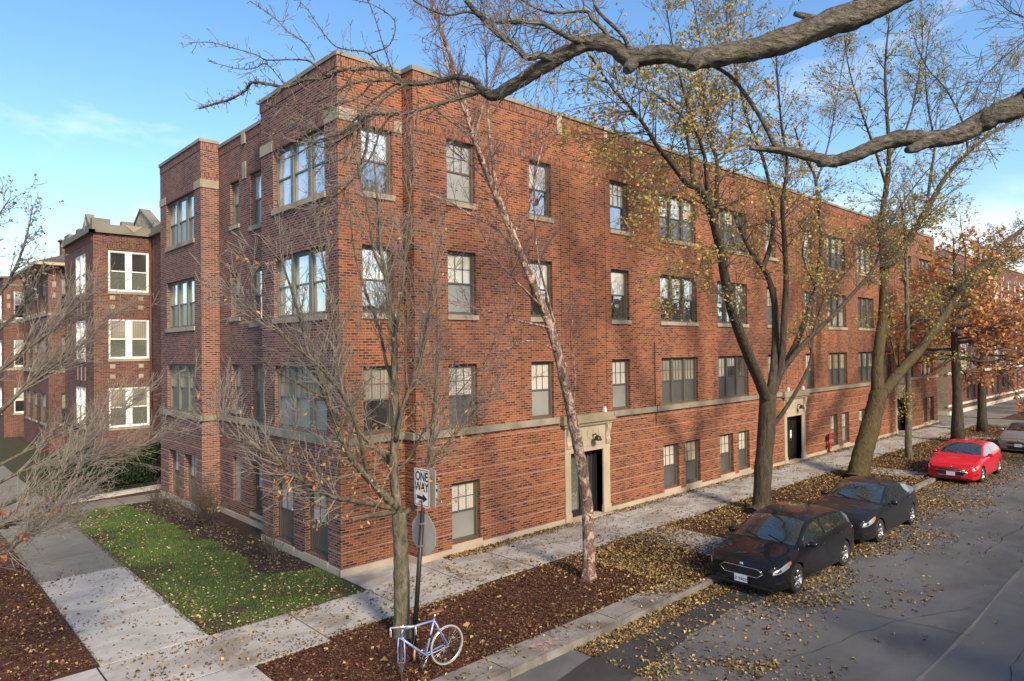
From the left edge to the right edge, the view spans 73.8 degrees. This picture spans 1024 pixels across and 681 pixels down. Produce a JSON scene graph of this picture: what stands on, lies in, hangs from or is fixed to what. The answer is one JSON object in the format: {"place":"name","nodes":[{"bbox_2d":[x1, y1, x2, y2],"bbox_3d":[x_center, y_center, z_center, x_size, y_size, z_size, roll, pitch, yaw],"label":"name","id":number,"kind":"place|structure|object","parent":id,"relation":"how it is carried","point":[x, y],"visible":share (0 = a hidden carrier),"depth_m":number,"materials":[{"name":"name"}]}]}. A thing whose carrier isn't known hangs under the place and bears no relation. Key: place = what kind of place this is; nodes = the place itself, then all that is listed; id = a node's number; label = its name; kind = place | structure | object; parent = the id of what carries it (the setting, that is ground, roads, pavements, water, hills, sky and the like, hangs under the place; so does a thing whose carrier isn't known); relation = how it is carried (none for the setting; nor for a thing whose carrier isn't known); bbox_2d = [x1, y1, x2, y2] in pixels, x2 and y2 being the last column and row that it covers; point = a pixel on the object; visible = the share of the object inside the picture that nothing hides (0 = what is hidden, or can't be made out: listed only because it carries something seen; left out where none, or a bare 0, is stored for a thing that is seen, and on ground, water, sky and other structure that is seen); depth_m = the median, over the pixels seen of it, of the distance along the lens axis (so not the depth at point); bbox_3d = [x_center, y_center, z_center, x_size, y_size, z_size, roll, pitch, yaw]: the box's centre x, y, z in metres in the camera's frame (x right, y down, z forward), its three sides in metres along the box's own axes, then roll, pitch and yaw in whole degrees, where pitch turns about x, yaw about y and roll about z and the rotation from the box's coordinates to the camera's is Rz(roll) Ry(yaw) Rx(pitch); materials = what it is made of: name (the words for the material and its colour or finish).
{"place":"outdoors","nodes":[
{"label":"outdoors","id":0,"kind":"place"},
{"bbox_2d":[64,504,365,634],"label":"lawn","id":1,"kind":"structure","parent":0,"point":[236,609],"depth_m":16.19,"materials":[{"name":"green plant"}]},
{"bbox_2d":[0,411,1023,680],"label":"parkway","id":2,"kind":"structure","parent":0,"point":[8,565],"depth_m":13.72,"materials":[{"name":"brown wood"}]},
{"bbox_2d":[0,276,23,437],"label":"brick house","id":3,"kind":"structure","parent":2,"relation":"on","point":[12,420],"depth_m":45.45,"materials":[{"name":"red brick"}]},
{"bbox_2d":[13,387,23,414],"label":"window","id":4,"kind":"structure","parent":3,"relation":"in","point":[19,402],"depth_m":45.67,"materials":[{"name":"white paint"}]},
{"bbox_2d":[13,239,64,453],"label":"brick house","id":5,"kind":"structure","parent":2,"relation":"on","point":[36,418],"depth_m":38.89,"materials":[{"name":"brown brick"}]},
{"bbox_2d":[0,436,161,503],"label":"court verge","id":6,"kind":"structure","parent":2,"relation":"on","point":[10,447],"depth_m":34.89,"materials":[{"name":"plant"}]},
{"bbox_2d":[40,439,161,491],"bbox_3d":[-16.586,5.112,27.885,4.340,1.765,2.088,0,-1,-43],"label":"hedge","id":7,"kind":"object","parent":6,"relation":"on","point":[134,473],"visible":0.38,"depth_m":27.76,"materials":[{"name":"green plant"}]},
{"bbox_2d":[47,459,160,498],"bbox_3d":[-15.770,5.407,27.028,4.410,1.120,0.060,0,-1,-43],"label":"iron fence","id":8,"kind":"object","parent":6,"relation":"on","point":[140,483],"visible":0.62,"depth_m":27.28,"materials":[{"name":"black metal"}]},
{"bbox_2d":[0,465,165,583],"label":"old walk","id":9,"kind":"structure","parent":2,"relation":"on","point":[67,555],"depth_m":19.10,"materials":[{"name":"concrete"}]},
{"bbox_2d":[0,173,203,575],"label":"street tree","id":10,"kind":"object","parent":2,"relation":"on","point":[59,506],"visible":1,"depth_m":10.71,"materials":[{"name":"brown plant"}]},
{"bbox_2d":[60,484,160,504],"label":"step kerb","id":11,"kind":"structure","parent":2,"relation":"on","point":[131,491],"depth_m":26.40,"materials":[{"name":"concrete"}]},
{"bbox_2d":[61,209,161,476],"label":"courtyard building","id":12,"kind":"structure","parent":2,"relation":"on","point":[131,250],"depth_m":30.46,"materials":[{"name":"red brick"}]},
{"bbox_2d":[75,253,85,297],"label":"window","id":13,"kind":"structure","parent":12,"relation":"in","point":[80,260],"depth_m":31.41,"materials":[{"name":"white paint"}]},
{"bbox_2d":[76,386,85,428],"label":"window","id":14,"kind":"structure","parent":12,"relation":"in","point":[82,390],"depth_m":31.27,"materials":[{"name":"white glass"}]},
{"bbox_2d":[108,319,149,361],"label":"window","id":15,"kind":"structure","parent":12,"relation":"in","point":[135,338],"depth_m":30.44,"materials":[{"name":"white paint"}]},
{"bbox_2d":[108,250,149,294],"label":"window","id":16,"kind":"structure","parent":12,"relation":"in","point":[133,265],"depth_m":30.46,"materials":[{"name":"grey glass"}]},
{"bbox_2d":[109,386,149,430],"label":"window","id":17,"kind":"structure","parent":12,"relation":"in","point":[136,412],"depth_m":30.45,"materials":[{"name":"white paint"}]},
{"bbox_2d":[39,566,271,680],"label":"side walk","id":18,"kind":"structure","parent":2,"relation":"on","point":[77,591],"depth_m":13.23,"materials":[{"name":"concrete"}]},
{"bbox_2d":[38,575,268,680],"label":"side walk joints","id":19,"kind":"object","parent":18,"relation":"on","point":[92,657],"visible":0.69,"depth_m":12.77,"materials":[{"name":"grey concrete"}]},
{"bbox_2d":[127,498,337,576],"bbox_3d":[-8.851,5.788,20.618,2.040,0.001,12.700,0,-1,-43],"label":"planting bed","id":20,"kind":"object","parent":2,"relation":"on","point":[247,530],"visible":0.71,"depth_m":20.20,"materials":[{"name":"soil"}]},
{"bbox_2d":[133,477,172,505],"bbox_3d":[-12.662,5.351,24.314,1.493,1.132,1.049,0,-1,-43],"label":"bare shrub","id":21,"kind":"object","parent":20,"relation":"on","point":[158,499],"visible":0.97,"depth_m":24.28,"materials":[{"name":"brown plant"}]},
{"bbox_2d":[163,461,231,528],"bbox_3d":[-9.545,4.777,20.915,1.849,2.115,2.278,0,-1,-43],"label":"bare shrub","id":22,"kind":"object","parent":20,"relation":"on","point":[205,517],"visible":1,"depth_m":21.02,"materials":[{"name":"brown plant"}]},
{"bbox_2d":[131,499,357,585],"bbox_3d":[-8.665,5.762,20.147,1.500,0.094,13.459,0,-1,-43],"label":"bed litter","id":23,"kind":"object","parent":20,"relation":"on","point":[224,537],"visible":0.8,"depth_m":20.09,"materials":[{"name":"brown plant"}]},
{"bbox_2d":[254,514,293,561],"bbox_3d":[-6.234,5.175,17.852,0.970,1.147,0.942,0,-1,-28],"label":"bare shrub","id":24,"kind":"object","parent":20,"relation":"on","point":[270,547],"visible":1,"depth_m":17.72,"materials":[{"name":"brown plant"}]},
{"bbox_2d":[160,105,551,640],"bbox_3d":[-2.395,0.597,12.358,3.577,10.211,8.334,-1,-1,35],"label":"street tree","id":25,"kind":"object","parent":2,"relation":"on","point":[392,500],"visible":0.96,"depth_m":12.66,"materials":[{"name":"brown plant"}]},
{"bbox_2d":[412,467,438,648],"bbox_3d":[-1.623,4.024,12.597,0.574,3.341,0.474,-1,-1,7],"label":"sign post","id":26,"kind":"object","parent":2,"relation":"on","point":[423,533],"visible":0.97,"depth_m":12.54,"materials":[{"name":"grey metal"}]},
{"bbox_2d":[390,607,462,680],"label":"bicycle","id":27,"kind":"object","parent":2,"relation":"on","point":[431,652],"visible":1,"depth_m":11.53,"materials":[{"name":"silver metal"}]},
{"bbox_2d":[0,450,933,680],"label":"mulch chips","id":28,"kind":"object","parent":2,"relation":"on","point":[498,602],"visible":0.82,"depth_m":13.61,"materials":[{"name":"red brown wood bark mulch"}]},
{"bbox_2d":[404,0,609,580],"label":"street tree","id":29,"kind":"object","parent":2,"relation":"on","point":[588,572],"visible":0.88,"depth_m":14.72,"materials":[{"name":"brown plant"}]},
{"bbox_2d":[158,49,938,577],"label":"apartment building","id":30,"kind":"structure","parent":2,"relation":"on","point":[666,407],"depth_m":21.56,"materials":[{"name":"red brick"}]},
{"bbox_2d":[167,450,179,500],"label":"window","id":31,"kind":"structure","parent":30,"relation":"in","point":[176,453],"depth_m":25.53,"materials":[{"name":"grey glass"}]},
{"bbox_2d":[165,278,194,332],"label":"window","id":32,"kind":"structure","parent":30,"relation":"in","point":[182,311],"depth_m":24.91,"materials":[{"name":"grey glass"}]},
{"bbox_2d":[165,192,194,251],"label":"window","id":33,"kind":"structure","parent":30,"relation":"in","point":[181,212],"depth_m":24.98,"materials":[{"name":"glass"}]},
{"bbox_2d":[170,364,194,412],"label":"window","id":34,"kind":"structure","parent":30,"relation":"in","point":[182,392],"depth_m":24.98,"materials":[{"name":"grey glass"}]},
{"bbox_2d":[183,455,196,506],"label":"window","id":35,"kind":"structure","parent":30,"relation":"in","point":[192,459],"depth_m":24.32,"materials":[{"name":"grey glass"}]},
{"bbox_2d":[229,182,239,230],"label":"window","id":36,"kind":"structure","parent":30,"relation":"in","point":[236,225],"depth_m":22.76,"materials":[{"name":"grey paint"}]},
{"bbox_2d":[229,273,240,321],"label":"window","id":37,"kind":"structure","parent":30,"relation":"in","point":[237,318],"depth_m":22.73,"materials":[{"name":"grey glass"}]},
{"bbox_2d":[230,364,240,413],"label":"window","id":38,"kind":"structure","parent":30,"relation":"in","point":[237,367],"depth_m":22.69,"materials":[{"name":"grey glass"}]},
{"bbox_2d":[236,457,241,502],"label":"window","id":39,"kind":"structure","parent":30,"relation":"in","point":[238,460],"depth_m":22.43,"materials":[{"name":"glass"}]},
{"bbox_2d":[248,171,260,231],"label":"window","id":40,"kind":"structure","parent":30,"relation":"in","point":[256,177],"depth_m":21.57,"materials":[{"name":"glass"}]},
{"bbox_2d":[249,267,261,326],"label":"window","id":41,"kind":"structure","parent":30,"relation":"in","point":[259,271],"depth_m":21.47,"materials":[{"name":"grey glass"}]},
{"bbox_2d":[250,464,262,520],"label":"window","id":42,"kind":"structure","parent":30,"relation":"in","point":[258,476],"depth_m":21.51,"materials":[{"name":"grey glass"}]},
{"bbox_2d":[254,365,262,419],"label":"window","id":43,"kind":"structure","parent":30,"relation":"in","point":[258,369],"depth_m":21.48,"materials":[{"name":"grey glass"}]},
{"bbox_2d":[271,482,294,551],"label":"window","id":44,"kind":"structure","parent":30,"relation":"in","point":[285,511],"depth_m":18.94,"materials":[{"name":"grey glass"}]},
{"bbox_2d":[271,128,325,215],"bbox_3d":[-5.627,-4.440,18.156,0.280,1.810,3.080,0,-1,-43],"label":"window","id":45,"kind":"structure","parent":30,"relation":"in","point":[290,171],"depth_m":18.40,"materials":[{"name":"clear glass"}]},
{"bbox_2d":[272,247,326,323],"bbox_3d":[-5.589,-1.420,18.115,0.280,1.850,3.080,0,-1,-43],"label":"window","id":46,"kind":"structure","parent":30,"relation":"in","point":[316,300],"depth_m":18.15,"materials":[{"name":"glass"}]},
{"bbox_2d":[278,366,326,433],"bbox_3d":[-5.504,1.534,18.119,0.132,1.700,2.980,0,-1,-43],"label":"window","id":47,"kind":"structure","parent":30,"relation":"in","point":[286,387],"depth_m":18.32,"materials":[{"name":"grey glass"}]},
{"bbox_2d":[303,490,328,567],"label":"window","id":48,"kind":"structure","parent":30,"relation":"in","point":[319,538],"depth_m":17.56,"materials":[{"name":"grey glass"}]},
{"bbox_2d":[363,366,391,434],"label":"window","id":49,"kind":"structure","parent":30,"relation":"in","point":[384,410],"depth_m":17.34,"materials":[{"name":"grey glass"}]},
{"bbox_2d":[360,126,395,200],"bbox_3d":[-3.475,-4.483,17.336,1.020,1.800,0.280,0,-1,-43],"label":"window","id":50,"kind":"structure","parent":30,"relation":"in","point":[386,145],"depth_m":17.48,"materials":[{"name":"glass"}]},
{"bbox_2d":[361,245,395,318],"bbox_3d":[-3.437,-1.464,17.296,1.020,1.840,0.280,0,-1,-43],"label":"window","id":51,"kind":"structure","parent":30,"relation":"in","point":[368,248],"depth_m":17.28,"materials":[{"name":"grey glass"}]},
{"bbox_2d":[446,139,477,209],"bbox_3d":[-1.441,-4.493,18.544,1.080,1.800,0.280,0,-1,-43],"label":"window","id":52,"kind":"structure","parent":30,"relation":"in","point":[462,202],"depth_m":18.62,"materials":[{"name":"glass"}]},
{"bbox_2d":[449,364,475,427],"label":"window","id":53,"kind":"structure","parent":30,"relation":"in","point":[462,408],"depth_m":18.54,"materials":[{"name":"grey glass"}]},
{"bbox_2d":[447,251,478,319],"bbox_3d":[-1.402,-1.474,18.503,1.080,1.840,0.280,0,-1,-43],"label":"window","id":54,"kind":"structure","parent":30,"relation":"in","point":[465,275],"depth_m":18.59,"materials":[{"name":"white glass"}]},
{"bbox_2d":[451,480,482,549],"bbox_3d":[-1.297,4.660,18.436,1.060,1.730,0.295,0,-1,-43],"label":"window","id":55,"kind":"structure","parent":30,"relation":"in","point":[464,512],"depth_m":18.53,"materials":[{"name":"grey glass"}]},
{"bbox_2d":[528,160,553,222],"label":"window","id":56,"kind":"structure","parent":30,"relation":"in","point":[544,197],"depth_m":20.78,"materials":[{"name":"glass"}]},
{"bbox_2d":[531,361,551,418],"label":"window","id":57,"kind":"structure","parent":30,"relation":"in","point":[541,386],"depth_m":20.68,"materials":[{"name":"beige glass"}]},
{"bbox_2d":[530,261,554,321],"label":"window","id":58,"kind":"structure","parent":30,"relation":"in","point":[535,314],"depth_m":20.73,"materials":[{"name":"white glass"}]},
{"bbox_2d":[585,450,595,511],"bbox_3d":[2.465,4.608,22.254,0.690,2.000,0.070,0,-1,-43],"label":"door","id":59,"kind":"structure","parent":30,"relation":"in","point":[590,455],"depth_m":22.40,"materials":[{"name":"black paint"}]},
{"bbox_2d":[609,181,629,235],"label":"window","id":60,"kind":"structure","parent":30,"relation":"in","point":[617,202],"depth_m":23.35,"materials":[{"name":"glass"}]},
{"bbox_2d":[612,359,627,409],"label":"window","id":61,"kind":"structure","parent":30,"relation":"in","point":[619,366],"depth_m":23.29,"materials":[{"name":"grey glass"}]},
{"bbox_2d":[611,269,631,323],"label":"window","id":62,"kind":"structure","parent":30,"relation":"in","point":[618,277],"depth_m":23.33,"materials":[{"name":"grey glass"}]},
{"bbox_2d":[663,443,680,493],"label":"window","id":63,"kind":"structure","parent":30,"relation":"in","point":[670,468],"depth_m":25.21,"materials":[{"name":"grey glass"}]},
{"bbox_2d":[661,357,695,404],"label":"window","id":64,"kind":"structure","parent":30,"relation":"in","point":[679,373],"depth_m":25.71,"materials":[{"name":"grey glass"}]},
{"bbox_2d":[659,193,697,247],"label":"window","id":65,"kind":"structure","parent":30,"relation":"in","point":[680,231],"depth_m":25.86,"materials":[{"name":"glass"}]},
{"bbox_2d":[660,275,698,325],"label":"window","id":66,"kind":"structure","parent":30,"relation":"in","point":[666,294],"depth_m":25.78,"materials":[{"name":"grey glass"}]},
{"bbox_2d":[685,439,701,487],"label":"window","id":67,"kind":"structure","parent":30,"relation":"in","point":[691,464],"depth_m":26.20,"materials":[{"name":"grey glass"}]},
{"bbox_2d":[720,433,734,478],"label":"window","id":68,"kind":"structure","parent":30,"relation":"in","point":[725,439],"depth_m":27.93,"materials":[{"name":"grey glass"}]},
{"bbox_2d":[718,355,746,397],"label":"window","id":69,"kind":"structure","parent":30,"relation":"in","point":[731,369],"depth_m":28.41,"materials":[{"name":"grey glass"}]},
{"bbox_2d":[717,281,748,326],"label":"window","id":70,"kind":"structure","parent":30,"relation":"in","point":[723,320],"depth_m":28.03,"materials":[{"name":"grey glass"}]},
{"bbox_2d":[718,208,747,255],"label":"window","id":71,"kind":"structure","parent":30,"relation":"in","point":[726,214],"depth_m":28.53,"materials":[{"name":"glass"}]},
{"bbox_2d":[738,430,750,473],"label":"window","id":72,"kind":"structure","parent":30,"relation":"in","point":[742,435],"depth_m":28.90,"materials":[{"name":"grey glass"}]},
{"bbox_2d":[789,416,795,458],"bbox_3d":[13.292,4.604,32.344,0.690,2.000,0.152,0,-1,-43],"label":"door","id":73,"kind":"structure","parent":30,"relation":"in","point":[791,419],"depth_m":32.44,"materials":[{"name":"black paint"}]},
{"bbox_2d":[826,236,845,272],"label":"window","id":74,"kind":"structure","parent":30,"relation":"in","point":[834,263],"depth_m":35.87,"materials":[{"name":"grey glass"}]},
{"bbox_2d":[829,352,845,385],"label":"window","id":75,"kind":"structure","parent":30,"relation":"in","point":[837,372],"depth_m":35.84,"materials":[{"name":"grey glass"}]},
{"bbox_2d":[827,294,847,329],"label":"window","id":76,"kind":"structure","parent":30,"relation":"in","point":[838,322],"depth_m":35.89,"materials":[{"name":"grey glass"}]},
{"bbox_2d":[842,412,850,445],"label":"window","id":77,"kind":"structure","parent":30,"relation":"in","point":[844,415],"depth_m":36.34,"materials":[{"name":"grey glass"}]},
{"bbox_2d":[859,352,872,382],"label":"window","id":78,"kind":"structure","parent":30,"relation":"in","point":[865,358],"depth_m":38.54,"materials":[{"name":"grey glass"}]},
{"bbox_2d":[858,297,874,330],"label":"window","id":79,"kind":"structure","parent":30,"relation":"in","point":[867,308],"depth_m":38.61,"materials":[{"name":"grey glass"}]},
{"bbox_2d":[431,578,693,680],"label":"kerb strip","id":80,"kind":"object","parent":2,"relation":"on","point":[616,609],"visible":0.6,"depth_m":12.78,"materials":[{"name":"concrete"}]},
{"bbox_2d":[508,0,952,514],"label":"street tree","id":81,"kind":"object","parent":2,"relation":"on","point":[781,361],"visible":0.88,"depth_m":20.60,"materials":[{"name":"brown plant"}]},
{"bbox_2d":[631,434,998,555],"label":"carriage walk","id":82,"kind":"structure","parent":2,"relation":"on","point":[898,473],"depth_m":19.43,"materials":[{"name":"concrete"}]},
{"bbox_2d":[887,173,928,458],"bbox_3d":[18.626,-1.135,32.167,2.003,13.709,2.157,0,-1,-43],"label":"street tree","id":83,"kind":"object","parent":2,"relation":"on","point":[908,436],"visible":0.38,"depth_m":32.43,"materials":[{"name":"brown plant"}]},
{"bbox_2d":[805,0,1023,477],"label":"street tree","id":84,"kind":"object","parent":2,"relation":"on","point":[881,390],"visible":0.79,"depth_m":31.77,"materials":[{"name":"brown plant"}]},
{"bbox_2d":[885,222,1023,439],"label":"street tree","id":85,"kind":"object","parent":2,"relation":"on","point":[979,315],"visible":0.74,"depth_m":37.34,"materials":[{"name":"orange plant"}]},
{"bbox_2d":[910,217,1023,431],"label":"street tree","id":86,"kind":"object","parent":2,"relation":"on","point":[982,423],"visible":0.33,"depth_m":41.83,"materials":[{"name":"orange plant"}]},
{"bbox_2d":[934,247,1023,415],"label":"apartment building","id":87,"kind":"structure","parent":2,"relation":"on","point":[944,390],"depth_m":56.40,"materials":[{"name":"red brick"}]},
{"bbox_2d":[972,256,1023,379],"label":"street tree","id":88,"kind":"object","parent":2,"relation":"on","point":[1018,289],"visible":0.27,"depth_m":53.11,"materials":[{"name":"orange plant"}]},
{"bbox_2d":[0,0,1023,275],"label":"sky","id":89,"kind":"structure","parent":0,"point":[93,98],"materials":[{"name":"blue"}]},
{"bbox_2d":[191,422,975,672],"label":"sidewalk","id":90,"kind":"structure","parent":0,"point":[374,579],"depth_m":16.86,"materials":[{"name":"concrete"}]},
{"bbox_2d":[13,448,883,680],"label":"leaf fragments","id":91,"kind":"object","parent":90,"relation":"on","point":[170,606],"visible":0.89,"depth_m":14.73,"materials":[{"name":"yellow plant"}]},
{"bbox_2d":[507,450,1023,680],"bbox_3d":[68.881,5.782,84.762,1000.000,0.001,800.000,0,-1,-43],"label":"road","id":92,"kind":"structure","parent":0,"point":[905,652],"depth_m":14.08,"materials":[{"name":"grey asphalt"}]},
{"bbox_2d":[0,422,1023,680],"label":"fallen leaves","id":93,"kind":"object","parent":92,"relation":"on","point":[646,572],"visible":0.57,"depth_m":16.38,"materials":[{"name":"plant"}]},
{"bbox_2d":[558,587,761,680],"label":"asphalt patch","id":94,"kind":"object","parent":92,"relation":"on","point":[596,668],"visible":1,"depth_m":12.68,"materials":[{"name":"grey asphalt"}]},
{"bbox_2d":[474,449,1001,680],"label":"kerb","id":95,"kind":"structure","parent":92,"relation":"on","point":[518,667],"depth_m":12.95,"materials":[{"name":"concrete"}]},
{"bbox_2d":[711,501,853,592],"bbox_3d":[6.715,4.928,16.791,4.399,1.474,2.245,0,-1,-43],"label":"parked car","id":96,"kind":"object","parent":92,"relation":"on","point":[787,546],"visible":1,"depth_m":15.92,"materials":[{"name":"black paint"}]},
{"bbox_2d":[815,475,917,541],"bbox_3d":[10.687,4.929,20.650,4.565,1.473,2.208,0,-1,-43],"label":"parked car","id":97,"kind":"object","parent":92,"relation":"on","point":[874,508],"visible":0.82,"depth_m":19.95,"materials":[{"name":"black paint"}]},
{"bbox_2d":[928,438,1001,482],"bbox_3d":[19.093,4.917,28.666,4.695,1.498,2.217,0,-1,-43],"label":"parked car","id":98,"kind":"object","parent":92,"relation":"on","point":[971,459],"visible":1,"depth_m":27.60,"materials":[{"name":"red paint"}]},
{"bbox_2d":[922,569,1023,680],"bbox_3d":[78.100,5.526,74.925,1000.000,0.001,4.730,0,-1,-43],"label":"road lane","id":99,"kind":"structure","parent":92,"relation":"attached to","point":[994,656],"depth_m":12.35,"materials":[{"name":"grey asphalt"}]},
{"bbox_2d":[914,566,1023,680],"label":"road seam","id":100,"kind":"object","parent":99,"relation":"on","point":[972,626],"visible":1,"depth_m":13.09,"materials":[{"name":"asphalt"}]},
{"bbox_2d":[998,420,1023,450],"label":"parked car","id":101,"kind":"object","parent":92,"relation":"on","point":[1011,437],"visible":1,"depth_m":34.51,"materials":[{"name":"silver metal"}]},
{"bbox_2d":[938,416,1016,426],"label":"alley","id":102,"kind":"structure","parent":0,"point":[970,420],"depth_m":47.97,"materials":[{"name":"concrete"}]},
{"bbox_2d":[963,397,1023,418],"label":"pavement","id":103,"kind":"structure","parent":0,"point":[1006,408],"depth_m":54.72,"materials":[{"name":"concrete"}]},
{"bbox_3d":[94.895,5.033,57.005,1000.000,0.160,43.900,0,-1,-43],"label":"pavement","id":104,"kind":"structure","parent":0,"visible":0},
{"bbox_2d":[179,0,1023,242],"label":"overhanging tree","id":105,"kind":"object","parent":104,"relation":"on","point":[809,29],"visible":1,"depth_m":8.18,"materials":[{"name":"brown plant"}]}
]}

